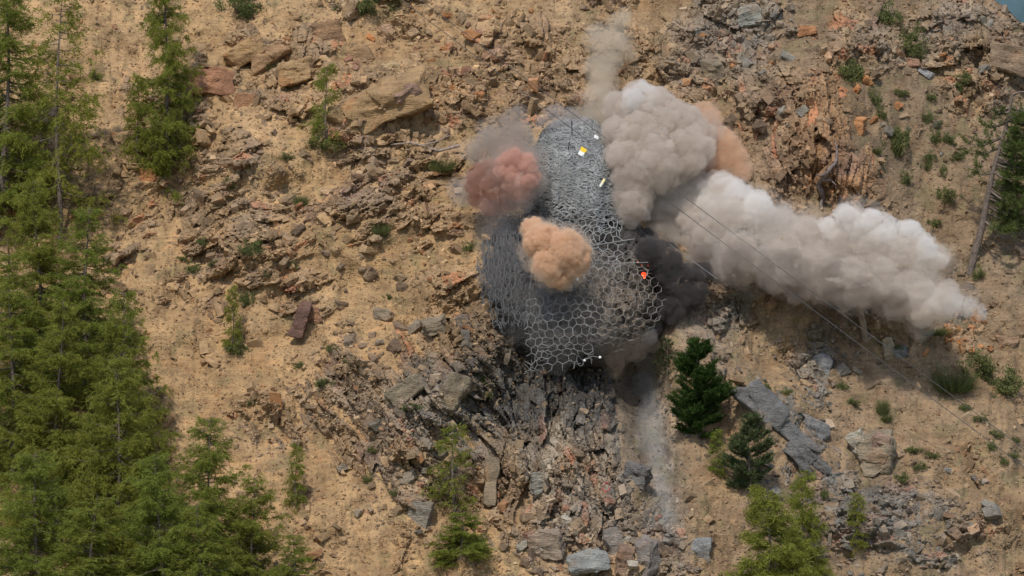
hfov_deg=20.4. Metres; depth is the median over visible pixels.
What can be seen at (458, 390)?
boulder
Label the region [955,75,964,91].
shrub
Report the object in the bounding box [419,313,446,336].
boulder
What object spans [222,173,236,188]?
shrub
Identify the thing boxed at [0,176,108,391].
larch
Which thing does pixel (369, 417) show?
loose rock
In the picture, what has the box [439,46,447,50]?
loose rock
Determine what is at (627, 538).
loose rock
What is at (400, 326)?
loose rock
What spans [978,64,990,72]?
loose rock
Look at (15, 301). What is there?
larch
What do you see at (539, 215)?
wire net
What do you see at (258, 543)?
larch
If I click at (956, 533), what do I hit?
loose rock
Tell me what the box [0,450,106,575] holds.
larch
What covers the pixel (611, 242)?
cable
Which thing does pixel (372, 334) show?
loose rock
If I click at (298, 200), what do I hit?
grass tuft
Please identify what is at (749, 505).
larch
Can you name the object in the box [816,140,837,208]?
dead stump
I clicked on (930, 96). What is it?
shrub
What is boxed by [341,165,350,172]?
rock
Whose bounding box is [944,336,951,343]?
loose rock
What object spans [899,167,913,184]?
shrub
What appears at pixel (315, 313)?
rock
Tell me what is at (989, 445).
shrub
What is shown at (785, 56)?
loose rock
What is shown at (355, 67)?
loose rock
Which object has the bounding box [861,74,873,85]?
loose rock
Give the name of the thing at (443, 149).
dead branch
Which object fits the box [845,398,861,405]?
shrub
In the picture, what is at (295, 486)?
larch
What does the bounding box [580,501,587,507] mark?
loose rock
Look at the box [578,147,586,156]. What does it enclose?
charge box
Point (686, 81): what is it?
rock
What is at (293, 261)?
shrub
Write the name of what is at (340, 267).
loose rock
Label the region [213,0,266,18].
shrub
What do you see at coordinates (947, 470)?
loose rock
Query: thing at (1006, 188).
pine
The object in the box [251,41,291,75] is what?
boulder
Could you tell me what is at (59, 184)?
larch
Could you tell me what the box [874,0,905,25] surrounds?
shrub
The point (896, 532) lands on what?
loose rock
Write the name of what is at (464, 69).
loose rock
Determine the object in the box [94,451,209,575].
larch
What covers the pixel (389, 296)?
shrub
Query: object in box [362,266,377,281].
loose rock
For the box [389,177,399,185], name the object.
loose rock
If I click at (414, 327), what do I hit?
loose rock
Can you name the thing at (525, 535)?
loose rock
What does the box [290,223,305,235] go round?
loose rock
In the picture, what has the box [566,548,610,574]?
boulder
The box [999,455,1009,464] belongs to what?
shrub
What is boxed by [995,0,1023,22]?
sky
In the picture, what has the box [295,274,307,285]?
loose rock
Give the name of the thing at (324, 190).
loose rock
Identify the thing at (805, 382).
loose rock
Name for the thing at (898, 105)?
loose rock
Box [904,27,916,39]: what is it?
shrub
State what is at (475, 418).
loose rock
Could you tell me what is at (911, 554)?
loose rock
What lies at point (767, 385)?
shrub
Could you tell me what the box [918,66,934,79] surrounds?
rock
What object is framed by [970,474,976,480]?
loose rock
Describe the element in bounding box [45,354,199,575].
larch
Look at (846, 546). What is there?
loose rock
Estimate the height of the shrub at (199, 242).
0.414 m
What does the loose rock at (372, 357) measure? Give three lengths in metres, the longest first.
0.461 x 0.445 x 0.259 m
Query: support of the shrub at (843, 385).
on the hillside
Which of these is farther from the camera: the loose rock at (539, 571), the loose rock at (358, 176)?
the loose rock at (358, 176)
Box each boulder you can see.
[110,130,150,155]
[184,66,235,95]
[223,33,265,67]
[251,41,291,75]
[277,55,316,87]
[287,300,311,337]
[310,19,345,41]
[326,63,433,134]
[347,45,374,60]
[384,374,424,405]
[407,500,434,528]
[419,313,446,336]
[432,371,472,410]
[460,100,487,116]
[460,323,469,341]
[482,118,670,368]
[482,455,499,506]
[527,528,565,560]
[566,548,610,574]
[602,527,623,554]
[614,543,635,575]
[623,461,652,489]
[634,534,662,575]
[699,59,725,86]
[731,379,821,452]
[736,4,761,27]
[781,440,831,474]
[802,414,830,440]
[812,352,833,374]
[845,428,896,477]
[854,116,867,135]
[987,42,1023,77]
[995,335,1019,347]
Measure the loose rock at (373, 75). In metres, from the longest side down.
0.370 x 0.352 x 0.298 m
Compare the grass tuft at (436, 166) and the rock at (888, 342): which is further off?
the grass tuft at (436, 166)
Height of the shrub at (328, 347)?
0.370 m
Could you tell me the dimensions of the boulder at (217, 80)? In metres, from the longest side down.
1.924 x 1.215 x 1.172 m
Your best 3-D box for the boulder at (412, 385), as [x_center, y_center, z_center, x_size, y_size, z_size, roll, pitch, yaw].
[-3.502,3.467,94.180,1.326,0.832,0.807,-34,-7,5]
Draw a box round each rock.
[137,168,157,184]
[185,256,194,262]
[199,149,208,155]
[210,191,225,205]
[233,92,254,107]
[233,172,239,181]
[236,222,247,228]
[237,187,245,194]
[253,179,258,187]
[271,129,276,136]
[275,165,283,173]
[278,194,296,205]
[278,256,289,271]
[282,233,292,240]
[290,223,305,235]
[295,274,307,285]
[298,149,310,158]
[306,157,312,163]
[310,304,321,323]
[319,187,332,194]
[321,250,329,255]
[325,206,333,212]
[334,300,348,307]
[336,261,343,271]
[336,463,347,473]
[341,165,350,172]
[343,333,356,345]
[343,402,349,410]
[344,54,352,62]
[345,212,360,225]
[351,63,358,70]
[351,172,363,181]
[354,509,363,517]
[358,266,366,272]
[358,343,367,349]
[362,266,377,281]
[363,413,374,428]
[366,418,382,432]
[367,33,374,41]
[368,72,376,78]
[368,331,375,337]
[368,352,378,363]
[369,234,381,242]
[373,307,394,320]
[374,340,383,345]
[374,371,381,380]
[381,60,400,69]
[382,365,390,369]
[386,338,401,352]
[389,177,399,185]
[392,273,406,281]
[392,321,407,330]
[395,281,407,291]
[399,469,415,483]
[403,158,415,165]
[406,28,418,38]
[407,318,421,334]
[414,529,422,534]
[420,468,426,473]
[423,441,434,450]
[424,396,433,406]
[428,360,435,364]
[436,447,447,458]
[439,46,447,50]
[441,12,451,17]
[449,46,456,50]
[450,362,462,371]
[454,314,471,326]
[454,351,459,359]
[455,10,466,26]
[460,66,471,75]
[460,339,472,348]
[461,29,480,42]
[471,415,479,420]
[473,345,487,354]
[474,91,484,98]
[477,14,488,21]
[516,539,527,552]
[519,556,534,568]
[522,531,535,539]
[529,471,548,497]
[532,568,543,575]
[561,505,568,511]
[561,513,571,524]
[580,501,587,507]
[603,497,615,506]
[623,536,631,540]
[627,560,638,569]
[655,513,662,521]
[660,550,668,557]
[662,537,671,545]
[664,125,671,133]
[682,78,691,85]
[690,537,711,562]
[709,42,720,52]
[719,113,737,128]
[728,375,744,385]
[734,94,744,106]
[738,334,744,344]
[740,57,752,67]
[740,327,747,333]
[744,347,752,359]
[751,119,766,133]
[758,19,768,30]
[765,300,776,313]
[768,485,780,497]
[770,11,776,19]
[777,105,786,117]
[779,50,795,61]
[795,105,809,117]
[797,25,817,36]
[800,379,813,387]
[804,73,813,76]
[825,117,834,126]
[827,374,842,384]
[828,520,835,526]
[830,367,837,375]
[832,362,851,376]
[842,538,851,550]
[852,366,861,374]
[853,84,860,93]
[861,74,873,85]
[861,497,874,504]
[868,502,880,512]
[869,116,877,124]
[882,337,894,359]
[884,126,893,137]
[891,527,906,536]
[893,345,907,358]
[894,101,903,110]
[906,58,920,67]
[907,550,915,561]
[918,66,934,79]
[921,349,929,356]
[933,121,940,127]
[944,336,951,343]
[944,467,951,472]
[946,526,964,542]
[947,557,956,563]
[948,43,955,49]
[958,340,966,353]
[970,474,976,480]
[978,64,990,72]
[979,16,986,24]
[980,499,991,507]
[981,478,988,484]
[981,502,1001,519]
[984,19,993,26]
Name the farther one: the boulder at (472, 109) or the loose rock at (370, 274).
the boulder at (472, 109)
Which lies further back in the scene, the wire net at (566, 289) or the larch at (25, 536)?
the wire net at (566, 289)
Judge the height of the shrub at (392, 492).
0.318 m
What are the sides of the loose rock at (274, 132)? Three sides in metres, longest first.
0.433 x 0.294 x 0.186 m
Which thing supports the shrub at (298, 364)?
on the hillside
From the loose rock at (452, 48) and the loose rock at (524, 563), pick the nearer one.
the loose rock at (524, 563)
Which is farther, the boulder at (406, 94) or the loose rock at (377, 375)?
the boulder at (406, 94)
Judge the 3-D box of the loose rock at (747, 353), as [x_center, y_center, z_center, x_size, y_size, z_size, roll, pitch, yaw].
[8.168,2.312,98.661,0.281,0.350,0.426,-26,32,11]
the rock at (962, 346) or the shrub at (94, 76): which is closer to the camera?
the rock at (962, 346)
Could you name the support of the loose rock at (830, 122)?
on the hillside
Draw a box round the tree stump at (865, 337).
[855,299,873,342]
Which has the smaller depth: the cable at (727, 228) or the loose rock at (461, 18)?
the cable at (727, 228)
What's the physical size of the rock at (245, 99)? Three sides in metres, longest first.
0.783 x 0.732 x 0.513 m
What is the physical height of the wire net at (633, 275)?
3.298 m
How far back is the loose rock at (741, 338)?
98.79 m
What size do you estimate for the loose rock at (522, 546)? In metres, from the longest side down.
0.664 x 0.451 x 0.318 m
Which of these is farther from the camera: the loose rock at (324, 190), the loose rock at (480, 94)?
the loose rock at (480, 94)
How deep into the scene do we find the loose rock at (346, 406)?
95.99 m
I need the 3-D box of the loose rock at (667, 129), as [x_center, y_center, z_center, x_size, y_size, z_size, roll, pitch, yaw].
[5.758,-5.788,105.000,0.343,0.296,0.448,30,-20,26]
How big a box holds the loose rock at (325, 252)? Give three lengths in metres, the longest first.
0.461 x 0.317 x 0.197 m
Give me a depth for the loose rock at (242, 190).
102.85 m
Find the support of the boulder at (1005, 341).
on the hillside
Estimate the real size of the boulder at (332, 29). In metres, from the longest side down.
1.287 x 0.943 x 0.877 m
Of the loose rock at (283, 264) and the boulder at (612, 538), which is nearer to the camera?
the boulder at (612, 538)
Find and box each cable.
[402,0,1023,466]
[421,0,1023,448]
[581,262,647,264]
[587,238,634,246]
[669,244,716,278]
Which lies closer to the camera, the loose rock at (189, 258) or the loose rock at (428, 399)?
the loose rock at (428, 399)
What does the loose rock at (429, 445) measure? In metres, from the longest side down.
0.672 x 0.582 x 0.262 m
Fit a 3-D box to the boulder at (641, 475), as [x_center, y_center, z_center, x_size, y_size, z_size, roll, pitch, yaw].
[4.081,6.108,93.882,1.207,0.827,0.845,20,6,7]
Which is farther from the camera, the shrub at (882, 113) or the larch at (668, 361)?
the shrub at (882, 113)
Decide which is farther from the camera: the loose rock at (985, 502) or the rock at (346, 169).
the rock at (346, 169)
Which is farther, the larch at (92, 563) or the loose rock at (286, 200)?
the loose rock at (286, 200)
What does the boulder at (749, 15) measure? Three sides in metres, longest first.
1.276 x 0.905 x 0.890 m
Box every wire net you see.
[476,205,553,332]
[502,199,561,229]
[524,297,596,371]
[525,116,627,272]
[537,254,593,321]
[575,250,665,346]
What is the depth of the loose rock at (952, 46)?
109.65 m
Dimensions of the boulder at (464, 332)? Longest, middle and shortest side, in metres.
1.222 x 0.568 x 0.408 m
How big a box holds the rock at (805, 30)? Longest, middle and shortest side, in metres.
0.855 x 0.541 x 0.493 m
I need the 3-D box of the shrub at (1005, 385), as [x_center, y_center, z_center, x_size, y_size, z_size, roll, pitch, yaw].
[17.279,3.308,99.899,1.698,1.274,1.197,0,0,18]
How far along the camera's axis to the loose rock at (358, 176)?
102.36 m
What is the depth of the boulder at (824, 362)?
99.70 m
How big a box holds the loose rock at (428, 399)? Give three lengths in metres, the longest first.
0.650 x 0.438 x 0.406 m
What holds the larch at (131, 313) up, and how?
on the hillside
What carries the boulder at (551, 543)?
on the hillside
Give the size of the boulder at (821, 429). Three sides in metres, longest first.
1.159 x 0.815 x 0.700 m
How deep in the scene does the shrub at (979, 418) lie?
98.21 m
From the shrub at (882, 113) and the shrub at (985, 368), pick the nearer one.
the shrub at (985, 368)
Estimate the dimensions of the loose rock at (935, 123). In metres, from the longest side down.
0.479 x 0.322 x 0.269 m
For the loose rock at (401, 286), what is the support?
on the hillside
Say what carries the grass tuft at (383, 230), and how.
on the hillside
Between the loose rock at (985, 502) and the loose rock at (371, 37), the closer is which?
the loose rock at (985, 502)
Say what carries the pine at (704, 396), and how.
on the hillside
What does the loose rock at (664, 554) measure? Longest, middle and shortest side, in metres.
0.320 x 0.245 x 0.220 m
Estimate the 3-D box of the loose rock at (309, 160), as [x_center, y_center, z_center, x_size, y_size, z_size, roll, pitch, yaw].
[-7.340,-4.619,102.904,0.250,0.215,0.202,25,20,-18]
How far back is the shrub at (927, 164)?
107.20 m
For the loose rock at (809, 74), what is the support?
on the hillside
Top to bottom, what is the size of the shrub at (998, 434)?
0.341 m
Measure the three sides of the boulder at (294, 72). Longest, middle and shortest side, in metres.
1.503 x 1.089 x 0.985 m
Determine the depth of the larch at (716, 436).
93.71 m
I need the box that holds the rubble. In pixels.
[0,0,1023,575]
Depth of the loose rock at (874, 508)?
94.09 m
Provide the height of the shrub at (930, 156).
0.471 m
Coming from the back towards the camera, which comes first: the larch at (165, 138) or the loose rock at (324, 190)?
the larch at (165, 138)
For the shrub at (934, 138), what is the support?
on the hillside
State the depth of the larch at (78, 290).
96.44 m
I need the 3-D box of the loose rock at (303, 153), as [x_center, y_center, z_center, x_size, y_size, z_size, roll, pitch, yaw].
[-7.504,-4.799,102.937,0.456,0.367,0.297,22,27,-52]
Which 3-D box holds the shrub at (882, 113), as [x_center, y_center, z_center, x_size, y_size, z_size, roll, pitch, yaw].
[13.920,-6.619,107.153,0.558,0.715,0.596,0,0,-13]
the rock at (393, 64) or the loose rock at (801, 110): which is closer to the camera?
the loose rock at (801, 110)
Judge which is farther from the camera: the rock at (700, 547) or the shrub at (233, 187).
the shrub at (233, 187)
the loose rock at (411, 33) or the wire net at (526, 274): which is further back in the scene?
the loose rock at (411, 33)
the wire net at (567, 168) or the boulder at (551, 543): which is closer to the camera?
the boulder at (551, 543)
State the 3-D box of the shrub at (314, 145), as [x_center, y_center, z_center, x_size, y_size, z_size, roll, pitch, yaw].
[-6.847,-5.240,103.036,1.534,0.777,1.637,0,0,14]
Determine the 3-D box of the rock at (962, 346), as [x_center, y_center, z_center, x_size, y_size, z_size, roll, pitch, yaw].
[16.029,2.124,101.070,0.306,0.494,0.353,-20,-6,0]
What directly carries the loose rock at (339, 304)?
on the hillside
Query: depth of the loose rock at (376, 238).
100.06 m
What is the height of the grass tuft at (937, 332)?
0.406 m
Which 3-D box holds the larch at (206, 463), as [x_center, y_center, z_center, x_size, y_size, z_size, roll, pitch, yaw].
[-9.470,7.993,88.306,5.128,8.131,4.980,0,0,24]
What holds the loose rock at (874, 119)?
on the hillside
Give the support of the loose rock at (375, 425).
on the hillside
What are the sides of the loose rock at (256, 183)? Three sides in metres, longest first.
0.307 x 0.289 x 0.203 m
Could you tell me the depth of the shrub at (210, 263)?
100.89 m
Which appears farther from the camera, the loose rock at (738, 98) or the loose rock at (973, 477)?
the loose rock at (738, 98)
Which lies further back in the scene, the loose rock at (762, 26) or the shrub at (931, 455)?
the loose rock at (762, 26)
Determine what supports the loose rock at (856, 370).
on the hillside
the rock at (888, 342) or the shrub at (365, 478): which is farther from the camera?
the rock at (888, 342)
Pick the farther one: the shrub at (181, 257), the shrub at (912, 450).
the shrub at (181, 257)
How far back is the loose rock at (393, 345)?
96.95 m
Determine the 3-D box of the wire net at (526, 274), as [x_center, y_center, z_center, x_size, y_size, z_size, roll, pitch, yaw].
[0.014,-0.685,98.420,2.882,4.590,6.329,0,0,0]
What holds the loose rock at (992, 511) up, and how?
on the hillside
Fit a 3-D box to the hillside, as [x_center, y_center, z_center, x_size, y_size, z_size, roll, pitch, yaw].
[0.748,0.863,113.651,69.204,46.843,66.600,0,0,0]
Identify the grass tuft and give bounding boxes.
[291,194,309,205]
[367,223,391,236]
[421,155,464,171]
[872,146,883,153]
[873,396,893,414]
[879,412,892,421]
[913,325,955,335]
[922,363,987,392]
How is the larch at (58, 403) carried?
on the hillside
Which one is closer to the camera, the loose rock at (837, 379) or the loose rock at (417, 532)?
the loose rock at (417, 532)
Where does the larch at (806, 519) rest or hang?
on the hillside
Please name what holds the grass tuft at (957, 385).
on the hillside
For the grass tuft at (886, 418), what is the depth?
97.96 m
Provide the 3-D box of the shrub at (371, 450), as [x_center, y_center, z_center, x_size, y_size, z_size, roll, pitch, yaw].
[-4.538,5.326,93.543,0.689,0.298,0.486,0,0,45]
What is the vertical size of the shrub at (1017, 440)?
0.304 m
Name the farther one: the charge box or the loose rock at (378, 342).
the charge box
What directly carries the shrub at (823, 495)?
on the hillside
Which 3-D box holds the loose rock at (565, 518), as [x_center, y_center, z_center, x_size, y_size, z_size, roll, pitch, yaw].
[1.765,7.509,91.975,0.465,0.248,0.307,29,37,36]
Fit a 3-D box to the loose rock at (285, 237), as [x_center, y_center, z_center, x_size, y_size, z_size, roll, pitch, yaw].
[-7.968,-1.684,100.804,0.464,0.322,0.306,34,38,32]
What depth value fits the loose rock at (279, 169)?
102.28 m
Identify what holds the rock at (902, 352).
on the hillside
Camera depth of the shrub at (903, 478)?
96.18 m
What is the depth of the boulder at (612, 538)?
90.99 m
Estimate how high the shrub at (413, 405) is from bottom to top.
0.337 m
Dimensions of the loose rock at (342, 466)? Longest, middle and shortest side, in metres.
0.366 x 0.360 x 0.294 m
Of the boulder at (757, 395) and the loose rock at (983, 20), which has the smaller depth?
the boulder at (757, 395)
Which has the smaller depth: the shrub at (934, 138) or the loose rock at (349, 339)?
the loose rock at (349, 339)
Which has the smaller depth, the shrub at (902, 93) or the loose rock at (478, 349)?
the loose rock at (478, 349)
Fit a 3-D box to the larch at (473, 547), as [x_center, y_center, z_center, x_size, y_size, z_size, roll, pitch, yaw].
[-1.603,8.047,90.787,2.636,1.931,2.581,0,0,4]
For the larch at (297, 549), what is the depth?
87.98 m
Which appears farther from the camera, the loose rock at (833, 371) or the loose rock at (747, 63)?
the loose rock at (747, 63)
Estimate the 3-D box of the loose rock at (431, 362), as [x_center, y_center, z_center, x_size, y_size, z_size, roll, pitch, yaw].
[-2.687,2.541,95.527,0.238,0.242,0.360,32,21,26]
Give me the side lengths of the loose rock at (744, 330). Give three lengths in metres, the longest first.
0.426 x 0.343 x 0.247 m
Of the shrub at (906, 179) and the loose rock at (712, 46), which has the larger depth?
the loose rock at (712, 46)
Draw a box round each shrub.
[89,69,105,80]
[176,254,187,261]
[185,260,200,273]
[196,235,208,245]
[207,259,217,266]
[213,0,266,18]
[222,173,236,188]
[224,337,252,353]
[235,289,254,306]
[236,238,266,256]
[280,151,295,160]
[286,259,297,269]
[292,361,304,368]
[304,133,344,152]
[313,378,334,386]
[321,343,338,352]
[333,0,402,16]
[362,472,372,482]
[365,447,376,453]
[381,293,396,298]
[388,488,397,495]
[401,403,423,411]
[461,240,478,251]
[474,375,497,397]
[764,382,775,390]
[779,386,792,394]
[817,489,828,499]
[836,58,871,83]
[836,380,849,389]
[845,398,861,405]
[867,86,882,106]
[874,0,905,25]
[875,103,888,120]
[880,125,911,156]
[893,88,909,96]
[893,472,909,483]
[895,27,928,58]
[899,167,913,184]
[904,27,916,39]
[904,446,923,452]
[910,21,927,31]
[913,461,927,469]
[919,450,940,458]
[920,159,932,170]
[921,111,933,124]
[923,149,937,159]
[925,88,937,100]
[926,128,940,143]
[927,218,941,226]
[935,185,962,202]
[939,164,948,176]
[941,132,957,144]
[951,151,966,160]
[952,68,972,85]
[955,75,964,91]
[955,348,1014,381]
[958,403,971,411]
[972,263,985,280]
[972,411,987,420]
[987,365,1023,398]
[987,439,996,450]
[990,428,1004,437]
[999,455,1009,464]
[1008,449,1021,458]
[1012,435,1020,442]
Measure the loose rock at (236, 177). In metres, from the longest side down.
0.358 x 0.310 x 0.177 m
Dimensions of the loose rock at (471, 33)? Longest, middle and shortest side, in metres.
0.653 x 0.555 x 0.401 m
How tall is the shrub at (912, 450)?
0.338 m
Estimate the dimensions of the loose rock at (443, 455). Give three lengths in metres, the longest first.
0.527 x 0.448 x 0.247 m
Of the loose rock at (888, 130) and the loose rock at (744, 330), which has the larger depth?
the loose rock at (888, 130)
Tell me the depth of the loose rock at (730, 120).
105.38 m
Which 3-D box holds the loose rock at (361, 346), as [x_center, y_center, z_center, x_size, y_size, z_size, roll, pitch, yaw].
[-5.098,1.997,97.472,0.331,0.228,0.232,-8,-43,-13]
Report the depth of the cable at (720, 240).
98.66 m
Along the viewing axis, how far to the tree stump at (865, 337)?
99.65 m
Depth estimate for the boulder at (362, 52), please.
107.26 m
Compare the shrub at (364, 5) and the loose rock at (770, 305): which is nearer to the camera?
the loose rock at (770, 305)
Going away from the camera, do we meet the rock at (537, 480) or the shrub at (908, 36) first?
the rock at (537, 480)
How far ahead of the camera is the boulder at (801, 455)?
94.47 m
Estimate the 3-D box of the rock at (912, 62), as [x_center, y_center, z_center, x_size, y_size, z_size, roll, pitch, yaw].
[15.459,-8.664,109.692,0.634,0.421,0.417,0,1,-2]
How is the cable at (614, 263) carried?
attached to the wire net at (633, 275)
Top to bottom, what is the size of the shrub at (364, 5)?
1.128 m
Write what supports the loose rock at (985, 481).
on the hillside
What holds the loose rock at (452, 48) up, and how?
on the hillside
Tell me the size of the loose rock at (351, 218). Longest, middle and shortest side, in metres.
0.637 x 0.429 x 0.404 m
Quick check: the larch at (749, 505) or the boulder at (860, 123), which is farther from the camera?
the boulder at (860, 123)
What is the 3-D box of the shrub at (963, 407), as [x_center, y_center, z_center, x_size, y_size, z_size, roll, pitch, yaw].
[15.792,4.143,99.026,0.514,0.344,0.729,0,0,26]
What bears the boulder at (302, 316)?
on the hillside
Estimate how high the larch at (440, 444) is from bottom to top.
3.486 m
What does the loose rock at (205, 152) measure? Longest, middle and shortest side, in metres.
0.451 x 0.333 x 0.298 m
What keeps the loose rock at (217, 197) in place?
on the hillside
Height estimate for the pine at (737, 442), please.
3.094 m
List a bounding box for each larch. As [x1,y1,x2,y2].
[0,0,64,234]
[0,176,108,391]
[0,251,84,490]
[0,295,123,546]
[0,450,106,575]
[4,0,138,241]
[29,206,147,413]
[41,495,146,575]
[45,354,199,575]
[62,287,184,529]
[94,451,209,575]
[117,80,152,162]
[128,0,205,204]
[136,415,273,575]
[154,500,242,575]
[198,472,302,575]
[220,285,245,356]
[271,534,323,575]
[280,443,309,513]
[296,63,345,154]
[419,422,481,517]
[422,511,500,569]
[650,335,675,386]
[703,429,728,478]
[719,484,820,575]
[743,484,765,528]
[780,469,836,575]
[845,492,870,556]
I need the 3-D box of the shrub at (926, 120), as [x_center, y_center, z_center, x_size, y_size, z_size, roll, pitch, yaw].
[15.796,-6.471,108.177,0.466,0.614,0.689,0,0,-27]
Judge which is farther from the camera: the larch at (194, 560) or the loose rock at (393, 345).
the loose rock at (393, 345)
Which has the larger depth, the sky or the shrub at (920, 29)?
the sky
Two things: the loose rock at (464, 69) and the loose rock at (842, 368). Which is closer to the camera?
the loose rock at (842, 368)
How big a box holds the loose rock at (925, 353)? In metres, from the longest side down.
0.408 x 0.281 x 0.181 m
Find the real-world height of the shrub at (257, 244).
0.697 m
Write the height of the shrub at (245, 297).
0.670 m
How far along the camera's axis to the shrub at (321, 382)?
96.66 m
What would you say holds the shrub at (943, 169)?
on the hillside
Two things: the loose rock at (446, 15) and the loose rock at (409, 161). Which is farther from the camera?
the loose rock at (446, 15)
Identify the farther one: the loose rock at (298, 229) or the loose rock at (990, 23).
the loose rock at (990, 23)
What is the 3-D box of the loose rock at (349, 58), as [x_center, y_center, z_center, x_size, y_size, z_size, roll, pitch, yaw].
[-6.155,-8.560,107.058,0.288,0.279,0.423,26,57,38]
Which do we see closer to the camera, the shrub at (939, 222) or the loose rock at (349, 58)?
the shrub at (939, 222)
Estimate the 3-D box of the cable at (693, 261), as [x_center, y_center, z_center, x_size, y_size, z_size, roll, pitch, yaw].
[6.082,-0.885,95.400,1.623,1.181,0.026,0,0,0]
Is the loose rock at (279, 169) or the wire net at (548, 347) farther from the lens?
the loose rock at (279, 169)
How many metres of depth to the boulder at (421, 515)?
91.56 m
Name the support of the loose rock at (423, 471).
on the hillside
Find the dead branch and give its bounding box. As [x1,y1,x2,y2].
[390,134,459,155]
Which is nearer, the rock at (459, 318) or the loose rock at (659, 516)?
the loose rock at (659, 516)
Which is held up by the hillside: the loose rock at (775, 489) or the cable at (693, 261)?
the loose rock at (775, 489)
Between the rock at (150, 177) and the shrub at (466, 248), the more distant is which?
the rock at (150, 177)
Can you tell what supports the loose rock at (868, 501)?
on the hillside
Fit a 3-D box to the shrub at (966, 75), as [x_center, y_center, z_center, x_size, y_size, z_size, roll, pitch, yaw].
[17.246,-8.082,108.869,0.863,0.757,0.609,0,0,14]
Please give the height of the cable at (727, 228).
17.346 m
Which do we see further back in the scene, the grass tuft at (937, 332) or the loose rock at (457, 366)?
the grass tuft at (937, 332)
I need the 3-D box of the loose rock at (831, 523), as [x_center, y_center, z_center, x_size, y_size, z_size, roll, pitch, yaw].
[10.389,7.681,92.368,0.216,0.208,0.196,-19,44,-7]
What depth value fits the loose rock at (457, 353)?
94.58 m
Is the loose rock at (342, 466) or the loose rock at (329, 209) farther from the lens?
the loose rock at (329, 209)
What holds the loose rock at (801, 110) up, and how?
on the hillside
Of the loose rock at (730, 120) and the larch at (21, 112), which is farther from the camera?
the loose rock at (730, 120)
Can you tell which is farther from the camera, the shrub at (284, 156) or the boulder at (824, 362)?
the shrub at (284, 156)
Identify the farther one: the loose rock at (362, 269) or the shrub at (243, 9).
the shrub at (243, 9)
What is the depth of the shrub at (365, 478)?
93.00 m
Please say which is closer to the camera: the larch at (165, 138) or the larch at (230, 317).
the larch at (230, 317)
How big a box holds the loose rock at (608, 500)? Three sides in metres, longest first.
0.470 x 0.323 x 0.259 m
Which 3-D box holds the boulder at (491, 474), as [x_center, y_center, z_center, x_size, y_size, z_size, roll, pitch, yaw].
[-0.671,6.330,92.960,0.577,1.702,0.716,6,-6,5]
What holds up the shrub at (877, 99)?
on the hillside
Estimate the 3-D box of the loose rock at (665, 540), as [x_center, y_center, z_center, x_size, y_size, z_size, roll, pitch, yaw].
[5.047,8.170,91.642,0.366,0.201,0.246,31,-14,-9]
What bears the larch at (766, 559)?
on the hillside
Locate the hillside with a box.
[0,0,1023,575]
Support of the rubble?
on the hillside
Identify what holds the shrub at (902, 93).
on the hillside
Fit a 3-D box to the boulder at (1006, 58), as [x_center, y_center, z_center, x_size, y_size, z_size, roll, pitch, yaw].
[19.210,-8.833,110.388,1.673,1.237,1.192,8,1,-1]
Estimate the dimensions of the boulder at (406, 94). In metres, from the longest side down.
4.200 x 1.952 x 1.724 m
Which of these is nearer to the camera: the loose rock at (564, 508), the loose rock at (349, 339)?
the loose rock at (564, 508)
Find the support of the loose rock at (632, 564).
on the hillside
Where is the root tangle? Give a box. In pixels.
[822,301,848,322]
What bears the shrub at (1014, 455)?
on the hillside
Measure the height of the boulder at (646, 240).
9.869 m
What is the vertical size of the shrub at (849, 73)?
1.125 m
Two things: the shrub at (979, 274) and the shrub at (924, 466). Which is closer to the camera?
the shrub at (924, 466)
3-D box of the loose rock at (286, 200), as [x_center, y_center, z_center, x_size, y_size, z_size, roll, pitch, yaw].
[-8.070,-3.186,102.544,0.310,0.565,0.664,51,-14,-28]
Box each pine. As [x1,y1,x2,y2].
[662,335,738,438]
[720,411,775,496]
[956,91,1023,274]
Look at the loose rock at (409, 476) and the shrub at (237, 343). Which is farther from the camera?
the shrub at (237, 343)
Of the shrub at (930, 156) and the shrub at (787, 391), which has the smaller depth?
the shrub at (787, 391)
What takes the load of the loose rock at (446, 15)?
on the hillside
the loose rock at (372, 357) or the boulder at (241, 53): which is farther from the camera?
the boulder at (241, 53)
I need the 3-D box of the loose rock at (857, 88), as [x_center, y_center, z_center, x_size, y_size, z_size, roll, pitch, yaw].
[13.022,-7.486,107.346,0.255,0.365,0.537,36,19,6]
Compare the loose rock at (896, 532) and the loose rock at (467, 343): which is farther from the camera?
the loose rock at (467, 343)
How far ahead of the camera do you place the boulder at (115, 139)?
105.21 m
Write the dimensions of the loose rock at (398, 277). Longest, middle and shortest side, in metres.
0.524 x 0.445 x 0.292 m
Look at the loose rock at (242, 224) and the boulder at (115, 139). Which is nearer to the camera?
the loose rock at (242, 224)
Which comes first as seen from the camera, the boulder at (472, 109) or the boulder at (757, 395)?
the boulder at (757, 395)
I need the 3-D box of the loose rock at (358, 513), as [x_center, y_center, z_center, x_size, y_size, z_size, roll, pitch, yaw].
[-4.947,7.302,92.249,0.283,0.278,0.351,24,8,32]
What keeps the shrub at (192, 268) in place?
on the hillside
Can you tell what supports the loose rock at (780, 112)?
on the hillside
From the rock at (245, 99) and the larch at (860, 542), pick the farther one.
the rock at (245, 99)
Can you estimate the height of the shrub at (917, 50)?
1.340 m
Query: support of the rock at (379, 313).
on the hillside
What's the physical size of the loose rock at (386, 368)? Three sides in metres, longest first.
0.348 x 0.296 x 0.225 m
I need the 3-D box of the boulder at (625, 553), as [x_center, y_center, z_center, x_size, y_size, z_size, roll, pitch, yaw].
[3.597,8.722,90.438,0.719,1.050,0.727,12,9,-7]
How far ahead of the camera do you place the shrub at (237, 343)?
98.43 m

